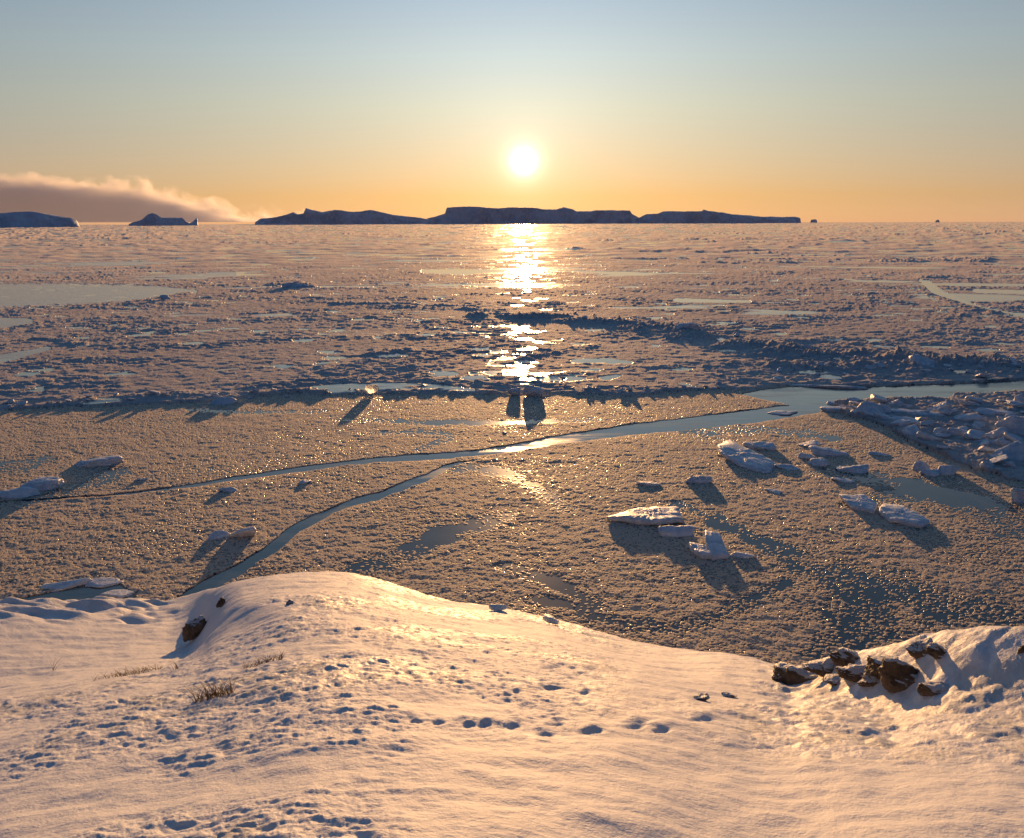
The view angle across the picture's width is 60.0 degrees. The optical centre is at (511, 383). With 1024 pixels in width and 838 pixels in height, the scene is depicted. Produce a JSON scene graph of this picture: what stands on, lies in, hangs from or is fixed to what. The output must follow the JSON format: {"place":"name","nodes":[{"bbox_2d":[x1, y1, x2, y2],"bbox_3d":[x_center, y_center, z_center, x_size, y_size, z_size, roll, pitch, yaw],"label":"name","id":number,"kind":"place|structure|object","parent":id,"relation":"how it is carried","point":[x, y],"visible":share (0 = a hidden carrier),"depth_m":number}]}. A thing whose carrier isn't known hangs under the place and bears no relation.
{"place":"outdoors","nodes":[
{"label":"outdoors","id":0,"kind":"place"},
{"bbox_2d":[0,222,1023,665],"bbox_3d":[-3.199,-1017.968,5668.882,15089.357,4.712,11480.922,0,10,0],"label":"sea ice","id":1,"kind":"structure","parent":0,"point":[444,350],"depth_m":69.27},
{"bbox_2d":[148,390,159,393],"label":"ice chunk","id":2,"kind":"object","parent":1,"relation":"on","point":[153,392],"visible":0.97,"depth_m":77.39},
{"bbox_2d":[846,397,859,401],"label":"ice chunk","id":3,"kind":"object","parent":1,"relation":"on","point":[855,399],"visible":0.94,"depth_m":74.05},
{"bbox_2d":[849,401,859,404],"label":"ice chunk","id":4,"kind":"object","parent":1,"relation":"on","point":[854,403],"visible":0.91,"depth_m":71.27},
{"bbox_2d":[850,409,862,413],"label":"ice chunk","id":5,"kind":"object","parent":1,"relation":"on","point":[856,411],"visible":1,"depth_m":68.74},
{"bbox_2d":[863,412,875,416],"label":"ice chunk","id":6,"kind":"object","parent":1,"relation":"on","point":[871,413],"visible":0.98,"depth_m":68.16},
{"bbox_2d":[865,365,876,369],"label":"ice chunk","id":7,"kind":"object","parent":1,"relation":"on","point":[870,367],"visible":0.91,"depth_m":89.78},
{"bbox_2d":[870,394,886,401],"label":"ice chunk","id":8,"kind":"object","parent":1,"relation":"on","point":[877,398],"visible":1,"depth_m":73.46},
{"bbox_2d":[875,413,891,419],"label":"ice chunk","id":9,"kind":"object","parent":1,"relation":"on","point":[883,416],"visible":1,"depth_m":67.29},
{"bbox_2d":[887,399,902,406],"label":"ice chunk","id":10,"kind":"object","parent":1,"relation":"on","point":[897,402],"visible":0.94,"depth_m":72.16},
{"bbox_2d":[891,419,908,425],"bbox_3d":[28.395,2.981,64.958,1.309,0.421,0.913,-13,10,-15],"label":"ice chunk","id":11,"kind":"object","parent":1,"relation":"on","point":[902,422],"visible":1,"depth_m":64.79},
{"bbox_2d":[902,424,919,434],"bbox_3d":[28.332,3.331,62.843,1.142,0.384,1.640,22,35,27],"label":"ice chunk","id":12,"kind":"object","parent":1,"relation":"on","point":[912,429],"visible":0.85,"depth_m":62.63},
{"bbox_2d":[915,417,927,420],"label":"ice chunk","id":13,"kind":"object","parent":1,"relation":"on","point":[921,418],"visible":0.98,"depth_m":66.23},
{"bbox_2d":[920,421,933,425],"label":"ice chunk","id":14,"kind":"object","parent":1,"relation":"on","point":[926,423],"visible":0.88,"depth_m":64.90},
{"bbox_2d":[933,428,946,433],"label":"ice chunk","id":15,"kind":"object","parent":1,"relation":"on","point":[938,430],"visible":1,"depth_m":62.72},
{"bbox_2d":[934,433,950,437],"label":"ice chunk","id":16,"kind":"object","parent":1,"relation":"on","point":[943,435],"visible":0.98,"depth_m":61.84},
{"bbox_2d":[934,401,952,408],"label":"ice chunk","id":17,"kind":"object","parent":1,"relation":"on","point":[946,404],"visible":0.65,"depth_m":69.76},
{"bbox_2d":[936,445,950,448],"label":"ice chunk","id":18,"kind":"object","parent":1,"relation":"on","point":[943,447],"visible":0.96,"depth_m":58.16},
{"bbox_2d":[937,407,954,414],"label":"ice chunk","id":19,"kind":"object","parent":1,"relation":"on","point":[941,410],"visible":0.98,"depth_m":68.41},
{"bbox_2d":[964,433,972,439],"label":"ice chunk","id":20,"kind":"object","parent":1,"relation":"on","point":[968,435],"visible":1,"depth_m":60.76},
{"bbox_2d":[958,400,979,405],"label":"ice chunk","id":21,"kind":"object","parent":1,"relation":"on","point":[963,402],"visible":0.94,"depth_m":71.52},
{"bbox_2d":[965,396,982,403],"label":"ice chunk","id":22,"kind":"object","parent":1,"relation":"on","point":[973,399],"visible":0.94,"depth_m":73.52},
{"bbox_2d":[965,429,984,439],"bbox_3d":[31.788,3.577,61.041,1.322,0.426,1.371,-14,23,-11],"label":"ice chunk","id":23,"kind":"object","parent":1,"relation":"on","point":[977,434],"visible":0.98,"depth_m":60.76},
{"bbox_2d":[973,421,984,427],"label":"ice chunk","id":24,"kind":"object","parent":1,"relation":"on","point":[980,424],"visible":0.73,"depth_m":64.72},
{"bbox_2d":[975,373,989,377],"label":"ice chunk","id":25,"kind":"object","parent":1,"relation":"on","point":[982,375],"visible":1,"depth_m":84.75},
{"bbox_2d":[979,440,989,445],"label":"ice chunk","id":26,"kind":"object","parent":1,"relation":"on","point":[985,443],"visible":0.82,"depth_m":59.04},
{"bbox_2d":[975,409,995,414],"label":"ice chunk","id":27,"kind":"object","parent":1,"relation":"on","point":[986,411],"visible":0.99,"depth_m":69.03},
{"bbox_2d":[978,446,994,451],"bbox_3d":[30.768,4.308,57.454,1.140,0.640,0.549,2,11,14],"label":"ice chunk","id":28,"kind":"object","parent":1,"relation":"on","point":[985,449],"visible":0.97,"depth_m":57.30},
{"bbox_2d":[980,461,993,467],"bbox_3d":[28.879,5.016,53.997,0.957,0.519,0.691,12,24,-26],"label":"ice chunk","id":29,"kind":"object","parent":1,"relation":"on","point":[984,464],"visible":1,"depth_m":53.81},
{"bbox_2d":[990,452,1006,460],"bbox_3d":[30.630,4.590,55.873,0.604,0.688,1.322,-5,12,-26],"label":"ice chunk","id":30,"kind":"object","parent":1,"relation":"on","point":[997,454],"visible":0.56,"depth_m":55.74},
{"bbox_2d":[989,454,1008,463],"bbox_3d":[29.996,4.730,54.744,1.549,0.317,1.161,-19,-4,-6],"label":"ice chunk","id":31,"kind":"object","parent":1,"relation":"on","point":[998,459],"visible":0.96,"depth_m":54.61},
{"bbox_2d":[1005,462,1017,467],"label":"ice chunk","id":32,"kind":"object","parent":1,"relation":"on","point":[1011,464],"visible":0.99,"depth_m":53.91},
{"bbox_2d":[1004,432,1022,441],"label":"ice chunk","id":33,"kind":"object","parent":1,"relation":"on","point":[1012,437],"visible":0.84,"depth_m":59.90},
{"bbox_2d":[1006,400,1023,407],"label":"ice chunk","id":34,"kind":"object","parent":1,"relation":"on","point":[1020,404],"visible":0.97,"depth_m":71.01},
{"bbox_2d":[0,571,1023,837],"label":"snow ground","id":35,"kind":"structure","parent":0,"point":[368,707],"depth_m":7.76},
{"bbox_2d":[92,663,162,680],"bbox_3d":[-6.065,4.573,14.012,1.274,0.414,0.612,0,10,0],"label":"grass tuft","id":36,"kind":"object","parent":35,"relation":"on","point":[125,674],"visible":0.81,"depth_m":13.98},
{"bbox_2d":[182,615,206,641],"bbox_3d":[-6.897,5.337,19.324,0.563,0.567,0.348,1,10,4],"label":"rock","id":37,"kind":"object","parent":35,"relation":"on","point":[192,629],"visible":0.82,"depth_m":19.21},
{"bbox_2d":[174,677,242,702],"bbox_3d":[-3.035,3.080,8.910,0.735,0.305,0.317,2,11,14],"label":"grass tuft","id":38,"kind":"object","parent":35,"relation":"on","point":[215,693],"visible":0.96,"depth_m":8.89},
{"bbox_2d":[216,597,225,607],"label":"rock","id":39,"kind":"object","parent":35,"relation":"on","point":[221,601],"visible":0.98,"depth_m":18.84},
{"bbox_2d":[242,649,284,668],"bbox_3d":[-2.985,3.346,10.732,0.606,0.299,0.322,0,10,0],"label":"grass tuft","id":40,"kind":"object","parent":35,"relation":"on","point":[259,663],"visible":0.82,"depth_m":10.71},
{"bbox_2d":[489,604,507,610],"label":"ice lump","id":41,"kind":"object","parent":35,"relation":"on","point":[496,607],"visible":1,"depth_m":19.25},
{"bbox_2d":[542,614,558,624],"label":"ice lump","id":42,"kind":"object","parent":35,"relation":"on","point":[549,618],"visible":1,"depth_m":18.14},
{"bbox_2d":[693,693,709,700],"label":"rock","id":43,"kind":"object","parent":35,"relation":"on","point":[702,696],"visible":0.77,"depth_m":9.96},
{"bbox_2d":[721,692,736,696],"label":"rock","id":44,"kind":"object","parent":35,"relation":"on","point":[725,694],"visible":0.88,"depth_m":10.75},
{"bbox_2d":[771,662,817,684],"bbox_3d":[4.108,4.273,12.713,0.256,0.501,0.963,-9,13,-39],"label":"rock","id":45,"kind":"object","parent":35,"relation":"on","point":[788,673],"visible":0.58,"depth_m":12.70},
{"bbox_2d":[802,656,835,677],"bbox_3d":[4.399,3.933,12.274,0.748,0.352,0.454,3,11,15],"label":"rock","id":46,"kind":"object","parent":35,"relation":"on","point":[822,667],"visible":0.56,"depth_m":12.23},
{"bbox_2d":[823,674,840,685],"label":"rock","id":47,"kind":"object","parent":35,"relation":"on","point":[832,679],"visible":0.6,"depth_m":11.67},
{"bbox_2d":[829,647,859,666],"bbox_3d":[4.607,3.722,11.888,0.680,0.341,0.429,5,12,28],"label":"rock","id":48,"kind":"object","parent":35,"relation":"on","point":[842,656],"visible":0.49,"depth_m":11.86},
{"bbox_2d":[835,664,865,681],"bbox_3d":[4.472,3.755,11.425,0.588,0.292,0.390,1,10,6],"label":"rock","id":49,"kind":"object","parent":35,"relation":"on","point":[852,672],"visible":0.59,"depth_m":11.34},
{"bbox_2d":[857,672,879,686],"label":"rock","id":50,"kind":"object","parent":35,"relation":"on","point":[867,680],"visible":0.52,"depth_m":10.91},
{"bbox_2d":[864,655,898,679],"bbox_3d":[4.694,3.496,10.901,0.665,0.282,0.434,2,11,14],"label":"rock","id":51,"kind":"object","parent":35,"relation":"on","point":[874,663],"visible":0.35,"depth_m":10.87},
{"bbox_2d":[877,656,918,692],"bbox_3d":[4.813,3.525,10.490,0.923,0.676,0.498,-6,12,-27],"label":"rock","id":52,"kind":"object","parent":35,"relation":"on","point":[896,674],"visible":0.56,"depth_m":10.32},
{"bbox_2d":[905,637,932,658],"bbox_3d":[4.855,3.159,10.539,0.340,0.271,0.256,5,11,26],"label":"rock","id":53,"kind":"object","parent":35,"relation":"on","point":[916,649],"visible":0.63,"depth_m":10.53},
{"bbox_2d":[917,681,949,695],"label":"rock","id":54,"kind":"object","parent":35,"relation":"on","point":[930,688],"visible":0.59,"depth_m":9.64},
{"bbox_2d":[925,642,946,659],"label":"rock","id":55,"kind":"object","parent":35,"relation":"on","point":[936,650],"visible":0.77,"depth_m":10.16},
{"bbox_2d":[1017,645,1023,653],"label":"rock","id":56,"kind":"object","parent":35,"relation":"on","point":[1021,649],"visible":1,"depth_m":9.33},
{"bbox_2d":[0,222,1023,600],"bbox_3d":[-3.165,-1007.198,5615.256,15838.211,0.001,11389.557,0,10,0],"label":"water","id":57,"kind":"structure","parent":0,"point":[806,400],"depth_m":76.80},
{"bbox_2d":[0,487,39,498],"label":"ice slab","id":58,"kind":"structure","parent":57,"relation":"on","point":[21,492],"depth_m":49.65},
{"bbox_2d":[0,211,79,226],"bbox_3d":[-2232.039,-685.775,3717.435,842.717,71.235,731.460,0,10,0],"label":"iceberg","id":59,"kind":"object","parent":57,"relation":"on","point":[24,219],"visible":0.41,"depth_m":3687.46},
{"bbox_2d":[20,476,63,490],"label":"ice slab","id":60,"kind":"structure","parent":57,"relation":"on","point":[45,483],"depth_m":51.01},
{"bbox_2d":[41,578,91,591],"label":"ice slab","id":61,"kind":"structure","parent":57,"relation":"on","point":[61,585],"depth_m":37.32},
{"bbox_2d":[74,455,123,466],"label":"ice slab","id":62,"kind":"structure","parent":57,"relation":"on","point":[107,460],"depth_m":55.85},
{"bbox_2d":[85,577,122,587],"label":"ice slab","id":63,"kind":"structure","parent":57,"relation":"on","point":[101,582],"depth_m":37.55},
{"bbox_2d":[99,589,133,598],"bbox_3d":[-16.188,8.703,36.591,1.353,0.295,0.942,2,11,12],"label":"ice lump","id":64,"kind":"object","parent":57,"relation":"on","point":[120,593],"visible":0.86,"depth_m":36.38},
{"bbox_2d":[129,213,197,225],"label":"iceberg","id":65,"kind":"object","parent":57,"relation":"on","point":[151,219],"visible":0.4,"depth_m":5464.13},
{"bbox_2d":[159,295,170,298],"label":"ice block","id":66,"kind":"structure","parent":57,"relation":"on","point":[164,296],"depth_m":175.85},
{"bbox_2d":[208,530,230,539],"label":"ice block","id":67,"kind":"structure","parent":57,"relation":"on","point":[217,534],"depth_m":43.06},
{"bbox_2d":[210,397,237,404],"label":"ice block","id":68,"kind":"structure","parent":57,"relation":"on","point":[223,400],"depth_m":74.77},
{"bbox_2d":[217,487,236,491],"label":"ice lump","id":69,"kind":"object","parent":57,"relation":"on","point":[230,489],"visible":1,"depth_m":50.43},
{"bbox_2d":[228,527,256,537],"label":"ice block","id":70,"kind":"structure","parent":57,"relation":"on","point":[250,531],"depth_m":42.92},
{"bbox_2d":[282,283,307,287],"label":"ice block","id":71,"kind":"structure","parent":57,"relation":"on","point":[297,285],"depth_m":206.91},
{"bbox_2d":[299,479,311,483],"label":"ice lump","id":72,"kind":"object","parent":57,"relation":"on","point":[305,481],"visible":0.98,"depth_m":51.91},
{"bbox_2d":[255,208,431,224],"bbox_3d":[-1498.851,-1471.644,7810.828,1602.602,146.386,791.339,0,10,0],"label":"iceberg","id":73,"kind":"object","parent":57,"relation":"on","point":[308,216],"visible":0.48,"depth_m":7654.50},
{"bbox_2d":[365,385,378,393],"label":"ice block","id":74,"kind":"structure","parent":57,"relation":"on","point":[371,389],"depth_m":78.66},
{"bbox_2d":[507,387,520,394],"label":"ice block","id":75,"kind":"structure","parent":57,"relation":"on","point":[515,391],"depth_m":77.93},
{"bbox_2d":[427,206,638,223],"bbox_3d":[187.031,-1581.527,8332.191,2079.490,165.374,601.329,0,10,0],"label":"iceberg","id":76,"kind":"object","parent":57,"relation":"on","point":[484,215],"visible":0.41,"depth_m":8163.02},
{"bbox_2d":[523,385,543,395],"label":"ice block","id":77,"kind":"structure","parent":57,"relation":"on","point":[530,390],"depth_m":77.58},
{"bbox_2d":[607,506,682,524],"bbox_3d":[6.795,6.764,45.646,3.936,0.411,2.568,0,10,0],"label":"ice plate","id":78,"kind":"object","parent":57,"relation":"on","point":[656,515],"visible":1,"depth_m":45.09},
{"bbox_2d":[636,481,660,485],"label":"ice slab","id":79,"kind":"structure","parent":57,"relation":"on","point":[650,483],"depth_m":51.32},
{"bbox_2d":[658,525,696,536],"bbox_3d":[7.956,7.404,43.303,1.773,1.001,1.325,15,15,19],"label":"ice lump","id":80,"kind":"object","parent":57,"relation":"on","point":[678,531],"visible":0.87,"depth_m":43.20},
{"bbox_2d":[674,322,696,329],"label":"ice block","id":81,"kind":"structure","parent":57,"relation":"on","point":[685,325],"depth_m":120.85},
{"bbox_2d":[685,476,712,482],"bbox_3d":[10.921,5.642,52.063,1.689,0.483,0.778,1,10,6],"label":"ice lump","id":82,"kind":"object","parent":57,"relation":"on","point":[699,479],"visible":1,"depth_m":51.81},
{"bbox_2d":[688,542,711,558],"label":"ice slab","id":83,"kind":"structure","parent":57,"relation":"on","point":[701,551],"depth_m":40.52},
{"bbox_2d":[632,209,800,222],"bbox_3d":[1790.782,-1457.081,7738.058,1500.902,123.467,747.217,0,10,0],"label":"iceberg","id":84,"kind":"object","parent":57,"relation":"on","point":[704,216],"visible":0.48,"depth_m":7622.35},
{"bbox_2d":[705,530,729,559],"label":"ice slab","id":85,"kind":"structure","parent":57,"relation":"on","point":[715,545],"depth_m":40.95},
{"bbox_2d":[730,552,755,557],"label":"ice lump","id":86,"kind":"object","parent":57,"relation":"on","point":[742,555],"visible":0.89,"depth_m":40.26},
{"bbox_2d":[717,440,775,472],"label":"ice slab","id":87,"kind":"structure","parent":57,"relation":"on","point":[736,453],"depth_m":56.34},
{"bbox_2d":[743,441,776,450],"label":"ice slab","id":88,"kind":"structure","parent":57,"relation":"on","point":[763,445],"depth_m":59.46},
{"bbox_2d":[765,488,781,494],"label":"ice lump","id":89,"kind":"object","parent":57,"relation":"on","point":[774,490],"visible":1,"depth_m":49.98},
{"bbox_2d":[767,411,797,415],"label":"ice slab","id":90,"kind":"structure","parent":57,"relation":"on","point":[786,413],"depth_m":70.44},
{"bbox_2d":[775,464,799,469],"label":"ice lump","id":91,"kind":"object","parent":57,"relation":"on","point":[787,466],"visible":1,"depth_m":54.70},
{"bbox_2d":[796,453,814,458],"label":"ice lump","id":92,"kind":"object","parent":57,"relation":"on","point":[804,455],"visible":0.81,"depth_m":56.95},
{"bbox_2d":[797,440,824,446],"bbox_3d":[20.294,4.188,60.262,1.430,0.556,1.576,-4,11,-22],"label":"ice lump","id":93,"kind":"object","parent":57,"relation":"on","point":[811,442],"visible":0.79,"depth_m":59.98},
{"bbox_2d":[808,458,829,466],"bbox_3d":[19.180,5.033,55.512,1.422,0.628,1.005,1,10,7],"label":"ice lump","id":94,"kind":"object","parent":57,"relation":"on","point":[822,462],"visible":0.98,"depth_m":55.38},
{"bbox_2d":[808,445,847,456],"bbox_3d":[20.716,4.569,58.143,2.559,0.729,1.524,2,11,13],"label":"ice lump","id":95,"kind":"object","parent":57,"relation":"on","point":[820,451],"visible":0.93,"depth_m":57.81},
{"bbox_2d":[791,384,867,388],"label":"ice slab","id":96,"kind":"structure","parent":57,"relation":"on","point":[842,387],"depth_m":81.13},
{"bbox_2d":[820,406,850,411],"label":"ice slab","id":97,"kind":"structure","parent":57,"relation":"on","point":[830,409],"depth_m":71.04},
{"bbox_2d":[827,401,843,405],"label":"ice slab","id":98,"kind":"structure","parent":57,"relation":"on","point":[831,402],"depth_m":73.80},
{"bbox_2d":[830,477,854,482],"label":"ice lump","id":99,"kind":"object","parent":57,"relation":"on","point":[844,480],"visible":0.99,"depth_m":51.92},
{"bbox_2d":[835,464,868,473],"bbox_3d":[20.740,5.317,54.166,1.966,0.728,1.176,4,11,20],"label":"ice lump","id":100,"kind":"object","parent":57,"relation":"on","point":[862,469],"visible":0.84,"depth_m":53.89},
{"bbox_2d":[839,494,876,513],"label":"ice slab","id":101,"kind":"structure","parent":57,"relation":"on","point":[863,502],"depth_m":47.30},
{"bbox_2d":[856,402,885,416],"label":"ice block","id":102,"kind":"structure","parent":57,"relation":"on","point":[870,407],"depth_m":69.00},
{"bbox_2d":[868,451,890,455],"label":"ice lump","id":103,"kind":"object","parent":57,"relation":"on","point":[876,453],"visible":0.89,"depth_m":57.83},
{"bbox_2d":[879,403,890,412],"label":"ice block","id":104,"kind":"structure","parent":57,"relation":"on","point":[887,408],"depth_m":69.54},
{"bbox_2d":[879,503,929,527],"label":"ice slab","id":105,"kind":"structure","parent":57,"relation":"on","point":[899,514],"depth_m":45.16},
{"bbox_2d":[892,416,920,422],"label":"ice slab","id":106,"kind":"structure","parent":57,"relation":"on","point":[912,420],"depth_m":66.71},
{"bbox_2d":[891,409,943,416],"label":"ice slab","id":107,"kind":"structure","parent":57,"relation":"on","point":[909,411],"depth_m":68.84},
{"bbox_2d":[912,461,930,470],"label":"ice lump","id":108,"kind":"object","parent":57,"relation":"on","point":[919,465],"visible":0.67,"depth_m":54.13},
{"bbox_2d":[909,354,934,366],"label":"ice block","id":109,"kind":"object","parent":57,"relation":"on","point":[920,360],"depth_m":91.88},
{"bbox_2d":[915,432,939,440],"bbox_3d":[28.673,3.825,61.173,1.473,1.072,1.031,8,13,37],"label":"ice block","id":110,"kind":"object","parent":57,"relation":"on","point":[922,435],"depth_m":60.86},
{"bbox_2d":[919,469,940,475],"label":"ice lump","id":111,"kind":"object","parent":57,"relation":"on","point":[934,472],"visible":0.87,"depth_m":53.12},
{"bbox_2d":[938,465,959,474],"bbox_3d":[26.288,5.442,53.452,1.394,1.043,0.849,3,11,15],"label":"ice lump","id":112,"kind":"object","parent":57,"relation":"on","point":[948,470],"visible":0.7,"depth_m":53.26},
{"bbox_2d":[946,427,967,436],"bbox_3d":[31.636,3.693,62.573,2.039,1.220,1.241,3,11,16],"label":"ice block","id":113,"kind":"object","parent":57,"relation":"on","point":[952,431],"depth_m":62.22},
{"bbox_2d":[953,413,986,422],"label":"ice slab","id":114,"kind":"structure","parent":57,"relation":"on","point":[969,417],"depth_m":66.61},
{"bbox_2d":[973,408,1014,414],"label":"ice slab","id":115,"kind":"structure","parent":57,"relation":"on","point":[1001,412],"depth_m":69.06},
{"bbox_2d":[985,427,1007,439],"bbox_3d":[33.362,3.556,61.593,1.860,1.200,1.520,0,10,1],"label":"ice block","id":116,"kind":"object","parent":57,"relation":"on","point":[998,433],"depth_m":61.07},
{"bbox_2d":[989,439,1010,446],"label":"ice block","id":117,"kind":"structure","parent":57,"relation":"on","point":[992,442],"depth_m":59.00},
{"bbox_2d":[994,437,1007,444],"bbox_3d":[32.641,3.796,59.023,0.996,0.328,0.851,-20,21,-18],"label":"ice chunk","id":118,"kind":"object","parent":117,"relation":"on","point":[1002,440],"visible":1,"depth_m":58.88},
{"bbox_2d":[993,441,1023,461],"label":"ice block","id":119,"kind":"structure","parent":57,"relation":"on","point":[1013,451],"depth_m":56.05},
{"bbox_2d":[995,416,1023,434],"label":"ice block","id":120,"kind":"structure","parent":57,"relation":"on","point":[1013,424],"depth_m":62.60},
{"bbox_2d":[1010,488,1023,502],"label":"ice block","id":121,"kind":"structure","parent":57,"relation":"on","point":[1017,495],"depth_m":47.92},
{"bbox_2d":[1014,393,1023,402],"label":"ice block","id":122,"kind":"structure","parent":57,"relation":"on","point":[1019,397],"depth_m":72.86},
{"bbox_2d":[0,0,1023,224],"label":"sky","id":123,"kind":"structure","parent":0,"point":[113,112]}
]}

